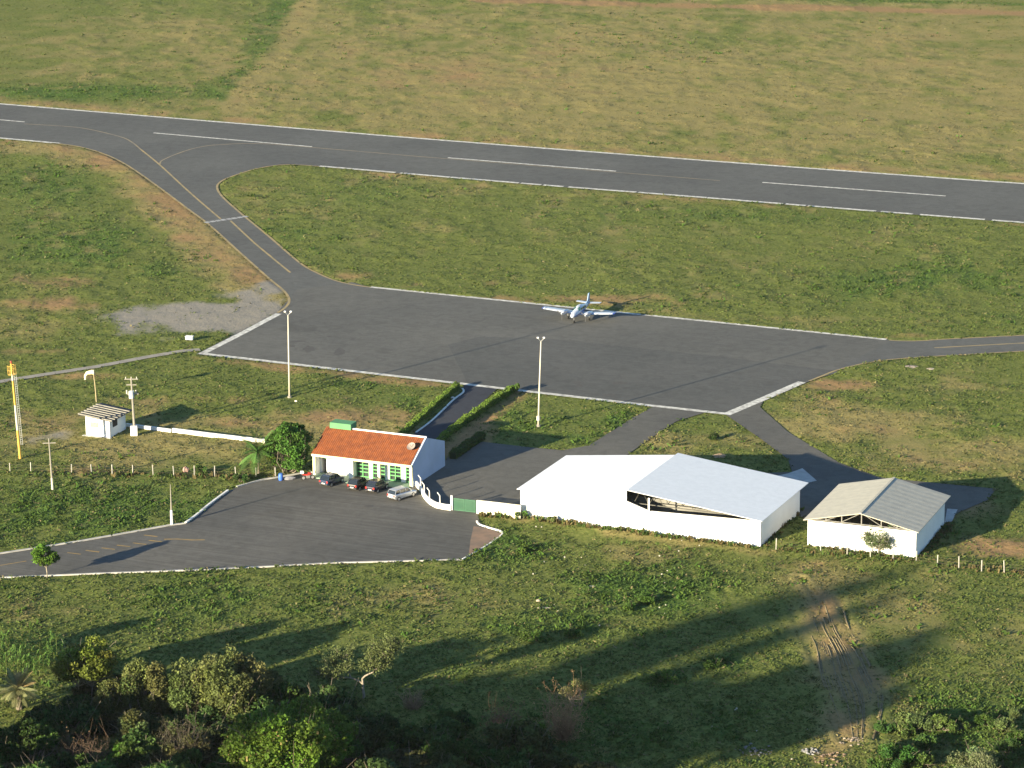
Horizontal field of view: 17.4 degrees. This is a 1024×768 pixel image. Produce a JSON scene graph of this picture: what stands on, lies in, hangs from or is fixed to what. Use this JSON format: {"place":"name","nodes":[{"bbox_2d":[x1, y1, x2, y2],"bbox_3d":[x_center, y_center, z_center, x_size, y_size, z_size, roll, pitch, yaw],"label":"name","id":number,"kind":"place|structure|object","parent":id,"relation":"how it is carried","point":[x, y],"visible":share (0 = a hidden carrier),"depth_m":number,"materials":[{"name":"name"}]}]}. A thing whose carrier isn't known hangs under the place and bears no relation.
{"place":"outdoors","nodes":[
{"label":"outdoors","id":0,"kind":"place"},
{"bbox_2d":[0,0,1023,767],"bbox_3d":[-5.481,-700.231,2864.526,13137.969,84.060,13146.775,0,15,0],"label":"ground","id":1,"kind":"structure","parent":0,"point":[252,304],"depth_m":547.56,"materials":[{"name":"plant"}]},
{"bbox_2d":[7,361,22,458],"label":"radio mast","id":2,"kind":"object","parent":1,"relation":"on","point":[11,372],"visible":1,"depth_m":449.01,"materials":[{"name":"metal"}]},
{"bbox_2d":[0,665,39,709],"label":"dry palm","id":3,"kind":"object","parent":1,"relation":"on","point":[17,686],"visible":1,"depth_m":359.46,"materials":[{"name":"grey plant"}]},
{"bbox_2d":[0,706,61,765],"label":"shrub","id":4,"kind":"object","parent":1,"relation":"on","point":[17,744],"visible":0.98,"depth_m":339.29,"materials":[{"name":"green plant"}]},
{"bbox_2d":[31,542,60,577],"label":"kerb tree","id":5,"kind":"object","parent":1,"relation":"on","point":[38,556],"visible":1,"depth_m":401.92,"materials":[{"name":"green plant"}]},
{"bbox_2d":[22,709,71,727],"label":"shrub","id":6,"kind":"object","parent":1,"relation":"on","point":[43,717],"visible":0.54,"depth_m":350.49,"materials":[{"name":"green plant"}]},
{"bbox_2d":[28,734,67,762],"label":"thicket shrub","id":7,"kind":"object","parent":1,"relation":"on","point":[55,750],"visible":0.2,"depth_m":343.68,"materials":[{"name":"green plant"}]},
{"bbox_2d":[34,750,95,767],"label":"thicket shrub","id":8,"kind":"object","parent":1,"relation":"on","point":[68,760],"visible":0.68,"depth_m":339.34,"materials":[{"name":"green plant"}]},
{"bbox_2d":[49,734,80,754],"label":"thicket shrub","id":9,"kind":"object","parent":1,"relation":"on","point":[64,740],"visible":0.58,"depth_m":345.70,"materials":[{"name":"grey plant"}]},
{"bbox_2d":[45,698,105,740],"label":"thicket shrub","id":10,"kind":"object","parent":1,"relation":"on","point":[83,714],"visible":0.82,"depth_m":350.35,"materials":[{"name":"green plant"}]},
{"bbox_2d":[50,718,111,761],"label":"bare shrub","id":11,"kind":"object","parent":1,"relation":"on","point":[90,751],"visible":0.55,"depth_m":342.56,"materials":[{"name":"brown plant"}]},
{"bbox_2d":[49,634,119,696],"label":"yellow tree","id":12,"kind":"object","parent":1,"relation":"on","point":[86,661],"visible":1,"depth_m":356.98,"materials":[{"name":"green plant"}]},
{"bbox_2d":[60,681,115,720],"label":"thicket shrub","id":13,"kind":"object","parent":1,"relation":"on","point":[75,700],"visible":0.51,"depth_m":356.22,"materials":[{"name":"green plant"}]},
{"bbox_2d":[69,674,121,695],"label":"thicket shrub","id":14,"kind":"object","parent":1,"relation":"on","point":[84,688],"visible":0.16,"depth_m":358.76,"materials":[{"name":"green plant"}]},
{"bbox_2d":[77,750,116,767],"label":"hillside tree","id":15,"kind":"object","parent":1,"relation":"on","point":[105,763],"visible":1,"depth_m":331.59,"materials":[{"name":"green plant"}]},
{"bbox_2d":[0,348,200,382],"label":"footpath","id":16,"kind":"structure","parent":1,"relation":"on","point":[100,365],"depth_m":497.43,"materials":[{"name":"concrete"}]},
{"bbox_2d":[78,403,131,438],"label":"guard hut","id":17,"kind":"object","parent":1,"relation":"on","point":[108,421],"visible":1,"depth_m":461.43,"materials":[{"name":"concrete"}]},
{"bbox_2d":[94,711,121,735],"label":"thicket shrub","id":18,"kind":"object","parent":1,"relation":"on","point":[111,720],"visible":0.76,"depth_m":352.09,"materials":[{"name":"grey plant"}]},
{"bbox_2d":[93,677,137,720],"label":"olive tree","id":19,"kind":"object","parent":1,"relation":"on","point":[107,691],"visible":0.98,"depth_m":353.79,"materials":[{"name":"green plant"}]},
{"bbox_2d":[124,377,138,435],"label":"transformer pole","id":20,"kind":"object","parent":1,"relation":"on","point":[133,428],"visible":1,"depth_m":460.85,"materials":[{"name":"grey concrete"}]},
{"bbox_2d":[103,727,166,767],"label":"thicket shrub","id":21,"kind":"object","parent":1,"relation":"on","point":[148,743],"visible":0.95,"depth_m":342.13,"materials":[{"name":"green plant"}]},
{"bbox_2d":[110,708,162,740],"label":"shrub","id":22,"kind":"object","parent":1,"relation":"on","point":[126,723],"visible":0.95,"depth_m":346.69,"materials":[{"name":"green plant"}]},
{"bbox_2d":[112,657,169,716],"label":"olive tree","id":23,"kind":"object","parent":1,"relation":"on","point":[147,682],"visible":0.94,"depth_m":354.54,"materials":[{"name":"green plant"}]},
{"bbox_2d":[132,749,170,767],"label":"thicket shrub","id":24,"kind":"object","parent":1,"relation":"on","point":[152,757],"visible":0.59,"depth_m":341.13,"materials":[{"name":"green plant"}]},
{"bbox_2d":[141,755,178,767],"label":"hillside tree","id":25,"kind":"object","parent":1,"relation":"on","point":[168,764],"visible":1,"depth_m":330.63,"materials":[{"name":"green plant"}]},
{"bbox_2d":[147,714,191,741],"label":"thicket shrub","id":26,"kind":"object","parent":1,"relation":"on","point":[171,719],"visible":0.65,"depth_m":348.18,"materials":[{"name":"green plant"}]},
{"bbox_2d":[165,657,204,716],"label":"olive tree","id":27,"kind":"object","parent":1,"relation":"on","point":[181,690],"visible":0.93,"depth_m":353.77,"materials":[{"name":"green plant"}]},
{"bbox_2d":[154,732,216,763],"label":"thicket shrub","id":28,"kind":"object","parent":1,"relation":"on","point":[208,753],"visible":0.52,"depth_m":343.31,"materials":[{"name":"green plant"}]},
{"bbox_2d":[152,703,224,753],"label":"bare shrub","id":29,"kind":"object","parent":1,"relation":"on","point":[179,737],"visible":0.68,"depth_m":343.85,"materials":[{"name":"brown plant"}]},
{"bbox_2d":[44,142,342,296],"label":"taxiway","id":30,"kind":"structure","parent":1,"relation":"on","point":[199,177],"depth_m":610.56,"materials":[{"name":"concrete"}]},
{"bbox_2d":[169,702,231,737],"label":"thicket shrub","id":31,"kind":"object","parent":1,"relation":"on","point":[209,711],"visible":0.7,"depth_m":350.82,"materials":[{"name":"green plant"}]},
{"bbox_2d":[171,748,234,767],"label":"thicket shrub","id":32,"kind":"object","parent":1,"relation":"on","point":[189,758],"visible":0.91,"depth_m":337.76,"materials":[{"name":"green plant"}]},
{"bbox_2d":[198,720,233,751],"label":"thicket shrub","id":33,"kind":"object","parent":1,"relation":"on","point":[218,731],"visible":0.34,"depth_m":347.46,"materials":[{"name":"green plant"}]},
{"bbox_2d":[172,428,264,442],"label":"wall","id":34,"kind":"structure","parent":1,"relation":"on","point":[197,433],"depth_m":460.28,"materials":[{"name":"paint"}]},
{"bbox_2d":[190,643,275,720],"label":"olive tree","id":35,"kind":"object","parent":1,"relation":"on","point":[227,681],"visible":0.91,"depth_m":352.60,"materials":[{"name":"green plant"}]},
{"bbox_2d":[0,472,499,575],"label":"car park","id":36,"kind":"structure","parent":1,"relation":"on","point":[296,520],"depth_m":417.66,"materials":[{"name":"asphalt"}]},
{"bbox_2d":[0,472,458,577],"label":"kerb","id":37,"kind":"structure","parent":36,"relation":"on","point":[189,569],"depth_m":407.53,"materials":[{"name":"concrete"}]},
{"bbox_2d":[319,472,344,486],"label":"parked car","id":38,"kind":"object","parent":36,"relation":"on","point":[330,479],"visible":1,"depth_m":437.83,"materials":[{"name":"blue paint"}]},
{"bbox_2d":[185,388,502,559],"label":"kerb","id":39,"kind":"structure","parent":36,"relation":"on","point":[226,491],"depth_m":429.99,"materials":[{"name":"concrete"}]},
{"bbox_2d":[347,476,368,490],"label":"parked car","id":40,"kind":"object","parent":36,"relation":"on","point":[358,483],"visible":1,"depth_m":435.96,"materials":[{"name":"black paint"}]},
{"bbox_2d":[365,478,388,492],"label":"parked car","id":41,"kind":"object","parent":36,"relation":"on","point":[376,485],"visible":1,"depth_m":434.96,"materials":[{"name":"grey paint"}]},
{"bbox_2d":[387,486,416,500],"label":"parked car","id":42,"kind":"object","parent":36,"relation":"on","point":[398,493],"visible":1,"depth_m":431.82,"materials":[{"name":"silver metal"}]},
{"bbox_2d":[469,526,500,553],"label":"dusty patch","id":43,"kind":"object","parent":36,"relation":"on","point":[480,536],"visible":1,"depth_m":416.62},
{"bbox_2d":[239,430,274,473],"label":"palm tree","id":44,"kind":"object","parent":1,"relation":"on","point":[259,451],"visible":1,"depth_m":442.25,"materials":[{"name":"green plant"}]},
{"bbox_2d":[254,666,283,701],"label":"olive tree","id":45,"kind":"object","parent":1,"relation":"on","point":[275,675],"visible":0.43,"depth_m":357.62,"materials":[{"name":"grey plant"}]},
{"bbox_2d":[243,682,307,715],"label":"thicket shrub","id":46,"kind":"object","parent":1,"relation":"on","point":[283,690],"visible":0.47,"depth_m":355.70,"materials":[{"name":"green plant"}]},
{"bbox_2d":[210,687,359,767],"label":"broad tree","id":47,"kind":"object","parent":1,"relation":"on","point":[310,732],"visible":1,"depth_m":333.53,"materials":[{"name":"green plant"}]},
{"bbox_2d":[258,420,313,473],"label":"leafy tree","id":48,"kind":"object","parent":1,"relation":"on","point":[290,441],"visible":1,"depth_m":441.82,"materials":[{"name":"green plant"}]},
{"bbox_2d":[288,678,358,713],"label":"thicket shrub","id":49,"kind":"object","parent":1,"relation":"on","point":[329,694],"visible":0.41,"depth_m":355.14,"materials":[{"name":"green plant"}]},
{"bbox_2d":[326,728,364,767],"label":"shade tree","id":50,"kind":"object","parent":1,"relation":"on","point":[358,748],"visible":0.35,"depth_m":338.88,"materials":[{"name":"green plant"}]},
{"bbox_2d":[323,697,372,728],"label":"thicket shrub","id":51,"kind":"object","parent":1,"relation":"on","point":[350,713],"visible":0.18,"depth_m":350.61,"materials":[{"name":"green plant"}]},
{"bbox_2d":[304,632,407,698],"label":"open crowned tree","id":52,"kind":"object","parent":1,"relation":"on","point":[328,672],"visible":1,"depth_m":360.56,"materials":[{"name":"green plant"}]},
{"bbox_2d":[343,717,386,764],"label":"thicket shrub","id":53,"kind":"object","parent":1,"relation":"on","point":[372,739],"visible":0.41,"depth_m":344.02,"materials":[{"name":"green plant"}]},
{"bbox_2d":[311,419,444,487],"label":"terminal building","id":54,"kind":"structure","parent":1,"relation":"on","point":[342,447],"depth_m":440.84,"materials":[{"name":"paint"}]},
{"bbox_2d":[359,700,399,736],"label":"thicket shrub","id":55,"kind":"object","parent":1,"relation":"on","point":[385,722],"visible":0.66,"depth_m":350.69,"materials":[{"name":"green plant"}]},
{"bbox_2d":[354,740,410,767],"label":"thicket shrub","id":56,"kind":"object","parent":1,"relation":"on","point":[377,762],"visible":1,"depth_m":336.13,"materials":[{"name":"green plant"}]},
{"bbox_2d":[359,747,429,767],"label":"thicket shrub","id":57,"kind":"object","parent":1,"relation":"on","point":[416,759],"visible":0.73,"depth_m":340.75,"materials":[{"name":"green plant"}]},
{"bbox_2d":[394,684,434,710],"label":"bare shrub","id":58,"kind":"object","parent":1,"relation":"on","point":[415,705],"visible":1,"depth_m":359.07,"materials":[{"name":"brown plant"}]},
{"bbox_2d":[386,717,465,751],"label":"thicket shrub","id":59,"kind":"object","parent":1,"relation":"on","point":[415,736],"visible":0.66,"depth_m":346.46,"materials":[{"name":"green plant"}]},
{"bbox_2d":[398,382,460,433],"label":"clipped hedge","id":60,"kind":"object","parent":1,"relation":"on","point":[429,409],"visible":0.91,"depth_m":471.11,"materials":[{"name":"green plant"}]},
{"bbox_2d":[418,728,476,766],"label":"shade tree","id":61,"kind":"object","parent":1,"relation":"on","point":[434,744],"visible":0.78,"depth_m":340.38,"materials":[{"name":"green plant"}]},
{"bbox_2d":[413,385,495,438],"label":"walkway","id":62,"kind":"structure","parent":1,"relation":"on","point":[468,399],"depth_m":472.88,"materials":[{"name":"asphalt"}]},
{"bbox_2d":[436,707,476,737],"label":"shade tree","id":63,"kind":"object","parent":1,"relation":"on","point":[465,717],"visible":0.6,"depth_m":351.40,"materials":[{"name":"green plant"}]},
{"bbox_2d":[449,431,485,458],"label":"clipped hedge","id":64,"kind":"object","parent":1,"relation":"on","point":[464,446],"visible":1,"depth_m":453.35,"materials":[{"name":"green plant"}]},
{"bbox_2d":[436,385,514,440],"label":"clipped hedge","id":65,"kind":"object","parent":1,"relation":"on","point":[475,412],"visible":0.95,"depth_m":469.15,"materials":[{"name":"green plant"}]},
{"bbox_2d":[480,687,526,739],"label":"bush","id":66,"kind":"object","parent":1,"relation":"on","point":[497,720],"visible":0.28,"depth_m":350.55,"materials":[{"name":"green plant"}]},
{"bbox_2d":[0,0,1023,767],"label":"broad leaf weeds","id":67,"kind":"object","parent":1,"relation":"on","point":[592,578],"visible":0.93,"depth_m":402.75,"materials":[{"name":"green plant"}]},
{"bbox_2d":[0,0,1023,767],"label":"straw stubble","id":68,"kind":"object","parent":1,"relation":"on","point":[652,310],"visible":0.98,"depth_m":542.97,"materials":[{"name":"plant"}]},
{"bbox_2d":[0,466,1023,576],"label":"tall weeds","id":69,"kind":"object","parent":1,"relation":"on","point":[945,527],"visible":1,"depth_m":416.80,"materials":[{"name":"green plant"}]},
{"bbox_2d":[0,104,1023,222],"bbox_3d":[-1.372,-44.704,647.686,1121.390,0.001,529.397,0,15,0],"label":"runway","id":70,"kind":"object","parent":1,"relation":"on","point":[989,201],"visible":1,"depth_m":636.94,"materials":[{"name":"asphalt"}]},
{"bbox_2d":[34,124,719,180],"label":"faded lead in lines","id":71,"kind":"object","parent":70,"relation":"on","point":[339,149],"visible":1,"depth_m":650.24,"materials":[{"name":"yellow paint"}]},
{"bbox_2d":[0,103,1023,222],"bbox_3d":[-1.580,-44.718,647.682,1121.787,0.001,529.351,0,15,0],"label":"runway markings","id":72,"kind":"object","parent":70,"relation":"on","point":[561,166],"visible":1,"depth_m":633.70,"materials":[{"name":"white paint"}]},
{"bbox_2d":[482,718,552,762],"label":"thicket shrub","id":73,"kind":"object","parent":1,"relation":"on","point":[519,734],"visible":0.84,"depth_m":342.01,"materials":[{"name":"green plant"}]},
{"bbox_2d":[197,282,890,412],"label":"apron","id":74,"kind":"object","parent":1,"relation":"on","point":[403,333],"visible":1,"depth_m":513.23,"materials":[{"name":"asphalt"}]},
{"bbox_2d":[290,323,735,506],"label":"oil stains","id":75,"kind":"object","parent":74,"relation":"on","point":[338,351],"visible":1,"depth_m":503.58,"materials":[{"name":"liquid"}]},
{"bbox_2d":[55,143,1023,380],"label":"taxiway markings","id":76,"kind":"object","parent":74,"relation":"on","point":[245,257],"visible":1,"depth_m":573.72,"materials":[{"name":"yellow paint"}]},
{"bbox_2d":[198,286,885,414],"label":"apron edge lines","id":77,"kind":"object","parent":74,"relation":"on","point":[751,403],"visible":0.98,"depth_m":497.04,"materials":[{"name":"white paint"}]},
{"bbox_2d":[542,293,615,322],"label":"twin engine plane","id":78,"kind":"object","parent":74,"relation":"on","point":[577,310],"visible":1,"depth_m":520.83,"materials":[{"name":"white metal"}]},
{"bbox_2d":[448,337,836,412],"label":"apron patch","id":79,"kind":"object","parent":74,"relation":"on","point":[689,381],"visible":1,"depth_m":491.28,"materials":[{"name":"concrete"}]},
{"bbox_2d":[523,671,593,745],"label":"red shrub","id":80,"kind":"object","parent":1,"relation":"on","point":[564,732],"visible":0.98,"depth_m":349.52,"materials":[{"name":"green plant"}]},
{"bbox_2d":[559,676,592,705],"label":"olive bush","id":81,"kind":"object","parent":1,"relation":"on","point":[586,687],"visible":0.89,"depth_m":359.99,"materials":[{"name":"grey plant"}]},
{"bbox_2d":[574,759,617,767],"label":"thicket shrub","id":82,"kind":"object","parent":1,"relation":"on","point":[592,764],"visible":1,"depth_m":338.34,"materials":[{"name":"green plant"}]},
{"bbox_2d":[517,453,807,546],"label":"hangar","id":83,"kind":"structure","parent":1,"relation":"on","point":[687,495],"depth_m":420.92,"materials":[{"name":"metal"}]},
{"bbox_2d":[652,668,677,683],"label":"weed bush","id":84,"kind":"object","parent":1,"relation":"on","point":[662,677],"visible":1,"depth_m":366.60,"materials":[{"name":"green plant"}]},
{"bbox_2d":[778,468,816,482],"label":"concrete apron","id":85,"kind":"object","parent":1,"relation":"on","point":[802,474],"visible":0.42,"depth_m":440.58,"materials":[{"name":"concrete"}]},
{"bbox_2d":[811,599,883,739],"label":"wheel ruts","id":86,"kind":"structure","parent":1,"relation":"on","point":[860,670],"depth_m":369.58,"materials":[{"name":"soil"}]},
{"bbox_2d":[803,477,950,557],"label":"hangar","id":87,"kind":"structure","parent":1,"relation":"on","point":[842,515],"depth_m":411.95,"materials":[{"name":"metal"}]},
{"bbox_2d":[859,523,895,552],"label":"wispy tree","id":88,"kind":"object","parent":1,"relation":"on","point":[869,538],"visible":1,"depth_m":407.52,"materials":[{"name":"green plant"}]},
{"bbox_2d":[866,755,892,767],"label":"scrub bush","id":89,"kind":"object","parent":1,"relation":"on","point":[871,762],"visible":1,"depth_m":340.85,"materials":[{"name":"green plant"}]},
{"bbox_2d":[874,719,896,733],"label":"corner bush","id":90,"kind":"object","parent":1,"relation":"on","point":[879,726],"visible":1,"depth_m":351.28,"materials":[{"name":"green plant"}]},
{"bbox_2d":[877,742,919,767],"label":"corner bush","id":91,"kind":"object","parent":1,"relation":"on","point":[886,750],"visible":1,"depth_m":341.44,"materials":[{"name":"green plant"}]},
{"bbox_2d":[776,538,1023,570],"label":"wire fence","id":92,"kind":"object","parent":1,"relation":"on","point":[908,553],"visible":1,"depth_m":405.88,"materials":[{"name":"concrete"}]},
{"bbox_2d":[894,711,928,731],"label":"scrub bush","id":93,"kind":"object","parent":1,"relation":"on","point":[917,718],"visible":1,"depth_m":351.74,"materials":[{"name":"green plant"}]},
{"bbox_2d":[906,750,934,767],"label":"scrub bush","id":94,"kind":"object","parent":1,"relation":"on","point":[923,758],"visible":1,"depth_m":341.54,"materials":[{"name":"green plant"}]},
{"bbox_2d":[914,733,938,748],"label":"corner bush","id":95,"kind":"object","parent":1,"relation":"on","point":[925,740],"visible":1,"depth_m":346.86,"materials":[{"name":"green plant"}]},
{"bbox_2d":[832,336,1023,370],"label":"taxiway","id":96,"kind":"structure","parent":1,"relation":"on","point":[897,349],"depth_m":503.38,"materials":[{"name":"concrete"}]},
{"bbox_2d":[930,713,958,731],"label":"corner bush","id":97,"kind":"object","parent":1,"relation":"on","point":[946,720],"visible":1,"depth_m":351.25,"materials":[{"name":"green plant"}]},
{"bbox_2d":[943,740,1000,767],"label":"corner bush","id":98,"kind":"object","parent":1,"relation":"on","point":[975,756],"visible":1,"depth_m":338.69,"materials":[{"name":"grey plant"}]},
{"bbox_2d":[973,712,995,726],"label":"scrub bush","id":99,"kind":"object","parent":1,"relation":"on","point":[984,719],"visible":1,"depth_m":352.88,"materials":[{"name":"green plant"}]},
{"bbox_2d":[994,716,1017,731],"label":"scrub bush","id":100,"kind":"object","parent":1,"relation":"on","point":[1006,724],"visible":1,"depth_m":351.40,"materials":[{"name":"green plant"}]},
{"bbox_2d":[991,735,1023,760],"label":"corner bush","id":101,"kind":"object","parent":1,"relation":"on","point":[1012,747],"visible":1,"depth_m":343.41,"materials":[{"name":"green plant"}]},
{"bbox_2d":[414,407,704,515],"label":"service road","id":102,"kind":"structure","parent":0,"point":[492,472],"depth_m":447.94,"materials":[{"name":"asphalt"}]},
{"bbox_2d":[416,475,452,509],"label":"curved wall","id":103,"kind":"structure","parent":102,"relation":"on","point":[431,502],"depth_m":429.05,"materials":[{"name":"paint"}]},
{"bbox_2d":[454,498,475,512],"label":"entrance gate","id":104,"kind":"structure","parent":102,"relation":"on","point":[468,505],"depth_m":426.52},
{"bbox_2d":[476,500,520,518],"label":"boundary wall","id":105,"kind":"structure","parent":102,"relation":"on","point":[508,509],"depth_m":424.71,"materials":[{"name":"paint"}]},
{"bbox_2d":[727,401,994,522],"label":"service road","id":106,"kind":"structure","parent":0,"point":[827,473],"depth_m":442.98,"materials":[{"name":"asphalt"}]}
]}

